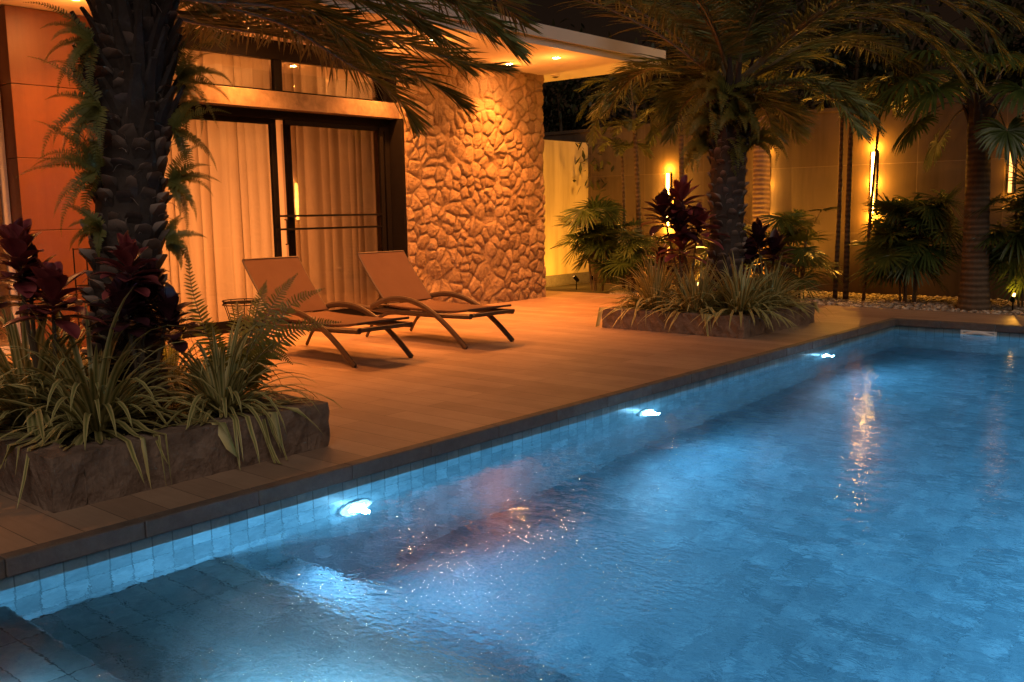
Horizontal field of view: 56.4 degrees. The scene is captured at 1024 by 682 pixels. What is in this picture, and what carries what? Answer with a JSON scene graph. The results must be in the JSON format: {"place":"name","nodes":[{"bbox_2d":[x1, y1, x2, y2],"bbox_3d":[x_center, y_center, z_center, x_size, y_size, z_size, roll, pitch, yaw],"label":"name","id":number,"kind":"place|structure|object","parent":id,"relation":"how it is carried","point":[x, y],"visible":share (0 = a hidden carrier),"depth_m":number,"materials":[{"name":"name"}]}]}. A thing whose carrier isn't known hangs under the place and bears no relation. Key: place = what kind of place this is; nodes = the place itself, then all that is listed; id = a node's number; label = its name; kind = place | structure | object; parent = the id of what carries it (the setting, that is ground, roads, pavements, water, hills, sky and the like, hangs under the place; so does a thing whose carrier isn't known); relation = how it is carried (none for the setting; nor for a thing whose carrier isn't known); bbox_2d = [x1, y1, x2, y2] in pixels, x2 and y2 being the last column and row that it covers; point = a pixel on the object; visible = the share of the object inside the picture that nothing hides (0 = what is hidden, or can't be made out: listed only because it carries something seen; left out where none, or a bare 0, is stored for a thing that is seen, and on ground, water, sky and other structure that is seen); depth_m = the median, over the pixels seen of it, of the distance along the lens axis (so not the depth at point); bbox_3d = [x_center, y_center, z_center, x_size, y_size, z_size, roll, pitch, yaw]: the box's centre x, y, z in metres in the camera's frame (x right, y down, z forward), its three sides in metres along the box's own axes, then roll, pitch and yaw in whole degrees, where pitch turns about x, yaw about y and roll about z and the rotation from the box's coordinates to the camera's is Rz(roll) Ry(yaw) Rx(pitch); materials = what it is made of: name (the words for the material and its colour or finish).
{"place":"outdoors","nodes":[
{"label":"outdoors","id":0,"kind":"place"},
{"bbox_2d":[72,248,90,351],"bbox_3d":[-4.191,-0.425,9.771,0.294,1.060,0.416,6,10,41],"label":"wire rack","id":1,"kind":"object","parent":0,"point":[86,285],"visible":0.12,"depth_m":9.67,"materials":[{"name":"black metal"}]},
{"bbox_2d":[0,330,1023,681],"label":"pool water","id":2,"kind":"structure","parent":0,"point":[850,512],"depth_m":4.06,"materials":[{"name":"blue liquid"}]},
{"bbox_2d":[0,291,1023,553],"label":"deck","id":3,"kind":"structure","parent":0,"point":[386,393],"depth_m":8.10,"materials":[{"name":"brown wood"}]},
{"bbox_2d":[0,381,329,512],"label":"stone planter","id":4,"kind":"object","parent":3,"relation":"on","point":[58,479],"visible":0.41,"depth_m":4.79,"materials":[{"name":"stone"}]},
{"bbox_2d":[0,217,106,422],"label":"ti plant","id":5,"kind":"object","parent":4,"relation":"in","point":[33,275],"visible":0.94,"depth_m":4.96,"materials":[{"name":"red plant"}]},
{"bbox_2d":[0,306,159,424],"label":"striped plant","id":6,"kind":"object","parent":4,"relation":"in","point":[84,361],"visible":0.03,"depth_m":5.69,"materials":[{"name":"green plant"}]},
{"bbox_2d":[0,294,162,442],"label":"striped plant","id":7,"kind":"object","parent":4,"relation":"in","point":[38,418],"visible":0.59,"depth_m":5.10,"materials":[{"name":"green plant"}]},
{"bbox_2d":[0,288,240,507],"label":"striped plant","id":8,"kind":"object","parent":4,"relation":"in","point":[97,410],"visible":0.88,"depth_m":4.96,"materials":[{"name":"green plant"}]},
{"bbox_2d":[87,230,205,419],"bbox_3d":[-2.064,-0.078,5.291,0.491,1.069,0.640,6,10,41],"label":"ti plant","id":9,"kind":"object","parent":4,"relation":"in","point":[148,287],"visible":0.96,"depth_m":5.23,"materials":[{"name":"red plant"}]},
{"bbox_2d":[162,340,188,383],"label":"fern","id":10,"kind":"object","parent":4,"relation":"in","point":[175,370],"visible":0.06,"depth_m":6.33,"materials":[{"name":"green plant"}]},
{"bbox_2d":[162,321,210,396],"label":"striped plant","id":11,"kind":"object","parent":4,"relation":"in","point":[178,384],"visible":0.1,"depth_m":6.19,"materials":[{"name":"green plant"}]},
{"bbox_2d":[125,301,339,467],"bbox_3d":[-1.642,0.187,5.478,1.244,0.894,1.325,6,10,41],"label":"striped plant","id":12,"kind":"object","parent":4,"relation":"in","point":[229,383],"visible":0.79,"depth_m":5.37,"materials":[{"name":"green plant"}]},
{"bbox_2d":[184,251,340,390],"bbox_3d":[-1.596,-0.109,5.687,0.991,0.909,0.761,6,10,41],"label":"fern","id":13,"kind":"object","parent":4,"relation":"in","point":[263,344],"visible":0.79,"depth_m":5.70,"materials":[{"name":"green plant"}]},
{"bbox_2d":[70,0,543,412],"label":"date palm","id":14,"kind":"object","parent":4,"relation":"in","point":[137,42],"visible":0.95,"depth_m":5.50,"materials":[{"name":"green plant"}]},
{"bbox_2d":[17,120,105,236],"bbox_3d":[-2.454,-0.862,5.206,0.480,0.667,0.424,1,8,13],"label":"fern","id":15,"kind":"object","parent":14,"relation":"attached to","point":[89,175],"visible":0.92,"depth_m":5.24,"materials":[{"name":"green plant"}]},
{"bbox_2d":[23,2,99,100],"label":"fern","id":16,"kind":"object","parent":14,"relation":"attached to","point":[84,39],"visible":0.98,"depth_m":5.23,"materials":[{"name":"green plant"}]},
{"bbox_2d":[28,56,108,184],"bbox_3d":[-2.442,-1.212,5.243,0.568,0.708,0.324,6,10,41],"label":"fern","id":17,"kind":"object","parent":14,"relation":"attached to","point":[89,111],"visible":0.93,"depth_m":5.21,"materials":[{"name":"green plant"}]},
{"bbox_2d":[67,205,106,256],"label":"fern","id":18,"kind":"object","parent":14,"relation":"attached to","point":[94,222],"visible":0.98,"depth_m":5.34,"materials":[{"name":"green plant"}]},
{"bbox_2d":[162,215,205,268],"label":"fern","id":19,"kind":"object","parent":14,"relation":"attached to","point":[174,244],"visible":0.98,"depth_m":5.63,"materials":[{"name":"green plant"}]},
{"bbox_2d":[164,144,219,230],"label":"fern","id":20,"kind":"object","parent":14,"relation":"attached to","point":[177,186],"visible":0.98,"depth_m":5.57,"materials":[{"name":"green plant"}]},
{"bbox_2d":[167,98,227,186],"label":"fern","id":21,"kind":"object","parent":14,"relation":"attached to","point":[180,116],"visible":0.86,"depth_m":5.59,"materials":[{"name":"green plant"}]},
{"bbox_2d":[174,31,232,144],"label":"fern","id":22,"kind":"object","parent":14,"relation":"attached to","point":[188,73],"visible":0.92,"depth_m":5.58,"materials":[{"name":"green plant"}]},
{"bbox_2d":[222,298,259,342],"bbox_3d":[-2.862,-0.206,10.113,0.392,0.460,0.392,6,10,41],"label":"wire table","id":23,"kind":"object","parent":3,"relation":"on","point":[244,302],"visible":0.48,"depth_m":10.03,"materials":[{"name":"black metal"}]},
{"bbox_2d":[242,256,412,367],"bbox_3d":[-1.807,-0.318,9.208,1.816,0.947,0.719,6,10,41],"label":"sun lounger","id":24,"kind":"object","parent":3,"relation":"on","point":[274,272],"visible":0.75,"depth_m":9.42,"materials":[{"name":"fabric"}]},
{"bbox_2d":[0,0,665,358],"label":"house","id":25,"kind":"structure","parent":3,"relation":"on","point":[460,201],"depth_m":12.74,"materials":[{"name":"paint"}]},
{"bbox_2d":[0,97,21,352],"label":"side window","id":26,"kind":"structure","parent":25,"relation":"in","point":[4,191],"depth_m":9.58,"materials":[{"name":"paint"}]},
{"bbox_2d":[160,49,274,324],"bbox_3d":[-3.623,-1.786,10.996,0.108,3.350,2.116,6,10,41],"label":"curtain","id":27,"kind":"object","parent":25,"relation":"hanging from","point":[233,223],"visible":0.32,"depth_m":11.30,"materials":[{"name":"fabric"}]},
{"bbox_2d":[166,112,281,333],"bbox_3d":[-3.437,-1.356,11.004,0.050,2.450,1.800,6,10,41],"label":"sliding door","id":28,"kind":"structure","parent":25,"relation":"in","point":[271,123],"depth_m":11.51,"materials":[{"name":"black metal"}]},
{"bbox_2d":[173,48,386,101],"bbox_3d":[-2.877,-3.161,11.400,0.060,0.395,3.612,6,10,41],"label":"upper window","id":29,"kind":"structure","parent":25,"relation":"in","point":[276,66],"depth_m":11.50,"materials":[{"name":"glass"}]},
{"bbox_2d":[276,61,378,312],"bbox_3d":[-2.385,-2.000,12.417,0.113,3.350,1.639,6,10,41],"label":"curtain","id":30,"kind":"object","parent":25,"relation":"hanging from","point":[333,169],"visible":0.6,"depth_m":12.47,"materials":[{"name":"fabric"}]},
{"bbox_2d":[276,120,394,314],"bbox_3d":[-2.245,-1.544,12.239,0.090,2.450,1.870,6,10,41],"label":"sliding door","id":31,"kind":"structure","parent":25,"relation":"in","point":[381,134],"depth_m":12.43,"materials":[{"name":"black metal"}]},
{"bbox_2d":[357,250,514,348],"bbox_3d":[-0.847,-0.475,10.248,1.816,0.947,0.719,6,10,42],"label":"sun lounger","id":32,"kind":"object","parent":3,"relation":"on","point":[395,279],"visible":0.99,"depth_m":10.42,"materials":[{"name":"fabric"}]},
{"bbox_2d":[0,318,1023,579],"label":"pool coping","id":33,"kind":"object","parent":3,"relation":"on","point":[38,556],"visible":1,"depth_m":5.27,"materials":[{"name":"stone"}]},
{"bbox_2d":[602,303,814,338],"bbox_3d":[2.297,-0.300,11.137,1.816,0.228,1.774,6,10,41],"label":"stone planter","id":34,"kind":"object","parent":3,"relation":"on","point":[684,324],"visible":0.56,"depth_m":10.45,"materials":[{"name":"stone"}]},
{"bbox_2d":[611,288,645,308],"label":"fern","id":35,"kind":"object","parent":34,"relation":"in","point":[632,299],"visible":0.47,"depth_m":10.96,"materials":[{"name":"green plant"}]},
{"bbox_2d":[589,247,718,327],"bbox_3d":[1.668,-0.634,11.040,1.377,0.916,1.406,6,10,41],"label":"striped plant","id":36,"kind":"object","parent":34,"relation":"in","point":[644,282],"visible":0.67,"depth_m":10.89,"materials":[{"name":"green plant"}]},
{"bbox_2d":[640,174,728,294],"bbox_3d":[1.946,-1.082,10.705,0.994,1.550,0.664,0,8,6],"label":"ti plant","id":37,"kind":"object","parent":34,"relation":"in","point":[680,215],"visible":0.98,"depth_m":10.61,"materials":[{"name":"red plant"}]},
{"bbox_2d":[670,259,704,298],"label":"striped plant","id":38,"kind":"object","parent":34,"relation":"in","point":[684,280],"visible":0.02,"depth_m":11.69,"materials":[{"name":"green plant"}]},
{"bbox_2d":[640,258,745,336],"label":"striped plant","id":39,"kind":"object","parent":34,"relation":"in","point":[694,290],"visible":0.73,"depth_m":10.42,"materials":[{"name":"green plant"}]},
{"bbox_2d":[676,251,807,330],"bbox_3d":[2.519,-0.550,10.382,1.420,0.898,1.425,-5,9,-29],"label":"striped plant","id":40,"kind":"object","parent":34,"relation":"in","point":[742,303],"visible":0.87,"depth_m":10.22,"materials":[{"name":"green plant"}]},
{"bbox_2d":[741,217,796,280],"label":"ti plant","id":41,"kind":"object","parent":34,"relation":"in","point":[756,243],"visible":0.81,"depth_m":11.04,"materials":[{"name":"red plant"}]},
{"bbox_2d":[726,253,826,321],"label":"striped plant","id":42,"kind":"object","parent":34,"relation":"in","point":[773,284],"visible":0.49,"depth_m":10.79,"materials":[{"name":"green plant"}]},
{"bbox_2d":[551,0,1023,307],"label":"date palm","id":43,"kind":"object","parent":34,"relation":"in","point":[727,39],"visible":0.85,"depth_m":10.57,"materials":[{"name":"green plant"}]},
{"bbox_2d":[668,98,751,151],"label":"fern","id":44,"kind":"object","parent":43,"relation":"attached to","point":[698,121],"visible":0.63,"depth_m":10.61,"materials":[{"name":"green plant"}]},
{"bbox_2d":[676,122,743,176],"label":"fern","id":45,"kind":"object","parent":43,"relation":"attached to","point":[699,145],"visible":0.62,"depth_m":10.82,"materials":[{"name":"green plant"}]},
{"bbox_2d":[680,63,769,119],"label":"fern","id":46,"kind":"object","parent":43,"relation":"attached to","point":[709,87],"visible":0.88,"depth_m":10.48,"materials":[{"name":"green plant"}]},
{"bbox_2d":[695,77,776,146],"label":"fern","id":47,"kind":"object","parent":43,"relation":"attached to","point":[737,104],"visible":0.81,"depth_m":10.47,"materials":[{"name":"green plant"}]},
{"bbox_2d":[707,116,787,177],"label":"fern","id":48,"kind":"object","parent":43,"relation":"attached to","point":[763,138],"visible":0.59,"depth_m":10.63,"materials":[{"name":"green plant"}]},
{"bbox_2d":[767,261,807,304],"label":"striped plant","id":49,"kind":"object","parent":34,"relation":"in","point":[789,291],"visible":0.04,"depth_m":11.24,"materials":[{"name":"green plant"}]},
{"bbox_2d":[645,242,679,281],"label":"ti plant","id":50,"kind":"object","parent":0,"point":[664,246],"visible":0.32,"depth_m":11.24,"materials":[{"name":"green plant"}]},
{"bbox_2d":[433,0,1023,130],"label":"sky","id":51,"kind":"structure","parent":0,"point":[594,25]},
{"bbox_2d":[545,283,925,308],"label":"ground","id":52,"kind":"structure","parent":0,"point":[584,287],"depth_m":17.06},
{"bbox_2d":[543,140,589,286],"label":"side wall","id":53,"kind":"structure","parent":52,"relation":"on","point":[561,173],"depth_m":17.63,"materials":[{"name":"paint"}]},
{"bbox_2d":[573,275,578,289],"bbox_3d":[1.135,-1.032,16.827,0.071,0.249,0.122,-8,10,-41],"label":"garden spotlight","id":54,"kind":"object","parent":52,"relation":"on","point":[575,278],"visible":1,"depth_m":16.80,"materials":[{"name":"black metal"}]},
{"bbox_2d":[542,18,635,131],"bbox_3d":[1.023,-4.283,21.296,4.092,5.506,4.572,6,10,41],"label":"dark tree","id":55,"kind":"object","parent":52,"relation":"on","point":[559,114],"visible":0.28,"depth_m":20.53,"materials":[{"name":"green plant"}]},
{"bbox_2d":[550,193,641,290],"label":"fan palm","id":56,"kind":"object","parent":52,"relation":"on","point":[593,241],"visible":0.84,"depth_m":15.75,"materials":[{"name":"green plant"}]},
{"bbox_2d":[598,136,654,288],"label":"slender palm","id":57,"kind":"object","parent":52,"relation":"on","point":[622,147],"visible":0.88,"depth_m":16.23,"materials":[{"name":"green plant"}]},
{"bbox_2d":[573,0,798,193],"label":"dark tree","id":58,"kind":"object","parent":52,"relation":"on","point":[648,103],"visible":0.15,"depth_m":18.51,"materials":[{"name":"green plant"}]},
{"bbox_2d":[543,92,1023,300],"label":"garden wall","id":59,"kind":"structure","parent":52,"relation":"on","point":[802,177],"depth_m":15.10,"materials":[{"name":"beige paint"}]},
{"bbox_2d":[666,172,670,225],"bbox_3d":[2.788,-2.525,17.056,0.090,0.990,0.056,6,10,41],"label":"wall lamp","id":60,"kind":"object","parent":59,"relation":"attached to","point":[668,179],"visible":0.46,"depth_m":16.99,"materials":[{"name":"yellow glass"}]},
{"bbox_2d":[869,150,877,214],"bbox_3d":[5.547,-2.434,14.660,0.090,0.980,0.056,6,10,41],"label":"wall lamp","id":61,"kind":"object","parent":59,"relation":"attached to","point":[872,163],"visible":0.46,"depth_m":14.64,"materials":[{"name":"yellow glass"}]},
{"bbox_2d":[1006,150,1015,194],"bbox_3d":[7.005,-2.398,13.391,0.090,0.680,0.056,6,10,41],"label":"wall lamp","id":62,"kind":"object","parent":59,"relation":"attached to","point":[1010,188],"visible":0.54,"depth_m":13.39,"materials":[{"name":"yellow glass"}]},
{"bbox_2d":[671,0,955,109],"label":"dark tree","id":63,"kind":"object","parent":52,"relation":"on","point":[854,70],"visible":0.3,"depth_m":16.58,"materials":[{"name":"green plant"}]},
{"bbox_2d":[609,287,1023,314],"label":"pebbles","id":64,"kind":"object","parent":52,"relation":"on","point":[937,303],"visible":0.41,"depth_m":13.33,"materials":[{"name":"beige gravel"}]},
{"bbox_2d":[574,75,683,285],"bbox_3d":[2.015,-2.813,16.043,1.898,3.903,1.576,-2,8,-7],"label":"slender palm","id":65,"kind":"object","parent":64,"relation":"on","point":[636,98],"visible":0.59,"depth_m":15.85,"materials":[{"name":"green plant"}]},
{"bbox_2d":[594,218,676,291],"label":"fan palm","id":66,"kind":"object","parent":64,"relation":"on","point":[629,255],"visible":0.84,"depth_m":15.31,"materials":[{"name":"green plant"}]},
{"bbox_2d":[601,107,671,252],"bbox_3d":[2.094,-2.396,16.073,1.148,3.069,1.140,-5,9,-30],"label":"slender palm","id":67,"kind":"object","parent":64,"relation":"on","point":[632,126],"visible":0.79,"depth_m":15.89,"materials":[{"name":"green plant"}]},
{"bbox_2d":[643,84,684,277],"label":"slender palm","id":68,"kind":"object","parent":64,"relation":"on","point":[681,159],"visible":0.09,"depth_m":15.42,"materials":[{"name":"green plant"}]},
{"bbox_2d":[688,225,753,280],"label":"fan palm","id":69,"kind":"object","parent":64,"relation":"on","point":[705,255],"visible":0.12,"depth_m":15.39,"materials":[{"name":"green plant"}]},
{"bbox_2d":[685,49,845,284],"bbox_3d":[3.973,-2.642,15.182,2.652,3.766,2.605,6,10,41],"label":"palm tree","id":70,"kind":"object","parent":64,"relation":"on","point":[761,186],"visible":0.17,"depth_m":15.06,"materials":[{"name":"green plant"}]},
{"bbox_2d":[744,207,842,298],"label":"fan palm","id":71,"kind":"object","parent":64,"relation":"on","point":[789,223],"visible":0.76,"depth_m":13.86,"materials":[{"name":"green plant"}]},
{"bbox_2d":[798,82,883,298],"bbox_3d":[4.693,-2.165,13.841,1.208,3.117,1.094,0,8,4],"label":"slender palm","id":72,"kind":"object","parent":64,"relation":"on","point":[837,243],"visible":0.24,"depth_m":13.87,"materials":[{"name":"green plant"}]},
{"bbox_2d":[812,73,897,298],"bbox_3d":[4.943,-2.194,13.714,1.157,3.200,1.206,0,8,5],"label":"slender palm","id":73,"kind":"object","parent":64,"relation":"on","point":[820,107],"visible":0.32,"depth_m":13.72,"materials":[{"name":"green plant"}]},
{"bbox_2d":[842,88,929,300],"bbox_3d":[5.192,-2.024,13.340,1.123,2.956,1.099,0,8,10],"label":"slender palm","id":74,"kind":"object","parent":64,"relation":"on","point":[895,111],"visible":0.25,"depth_m":13.38,"materials":[{"name":"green plant"}]},
{"bbox_2d":[845,183,964,302],"bbox_3d":[5.516,-1.382,13.318,1.717,1.680,1.846,6,10,41],"label":"fan palm","id":75,"kind":"object","parent":64,"relation":"on","point":[893,251],"visible":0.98,"depth_m":12.96,"materials":[{"name":"green plant"}]},
{"bbox_2d":[835,49,1023,310],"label":"palm tree","id":76,"kind":"object","parent":64,"relation":"on","point":[985,128],"visible":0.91,"depth_m":12.07,"materials":[{"name":"green plant"}]},
{"bbox_2d":[959,158,1023,307],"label":"fan palm","id":77,"kind":"object","parent":64,"relation":"on","point":[1012,264],"visible":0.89,"depth_m":12.11,"materials":[{"name":"green plant"}]},
{"bbox_2d":[1010,293,1015,309],"bbox_3d":[6.370,-0.486,12.133,0.071,0.251,0.114,1,8,11],"label":"garden spotlight","id":78,"kind":"object","parent":64,"relation":"on","point":[1012,298],"visible":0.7,"depth_m":12.12,"materials":[{"name":"black metal"}]},
{"bbox_2d":[925,0,1023,96],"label":"dark tree","id":79,"kind":"object","parent":52,"relation":"on","point":[1006,39],"visible":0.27,"depth_m":14.95,"materials":[{"name":"green plant"}]},
{"label":"pool floor","id":80,"kind":"structure","parent":0,"visible":0},
{"bbox_2d":[0,326,894,590],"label":"pool wall","id":81,"kind":"structure","parent":80,"relation":"on","point":[6,583],"depth_m":5.15,"materials":[{"name":"tile"}]},
{"bbox_2d":[895,325,1023,337],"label":"pool wall","id":82,"kind":"structure","parent":80,"relation":"on","point":[957,331],"depth_m":11.10,"materials":[{"name":"tile"}]},
{"bbox_2d":[960,330,996,335],"bbox_3d":[5.296,-0.065,10.839,0.380,0.100,0.037,6,10,41],"label":"skimmer","id":83,"kind":"object","parent":82,"relation":"attached to","point":[974,332],"visible":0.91,"depth_m":10.82,"materials":[{"name":"white plastic"}]}
]}

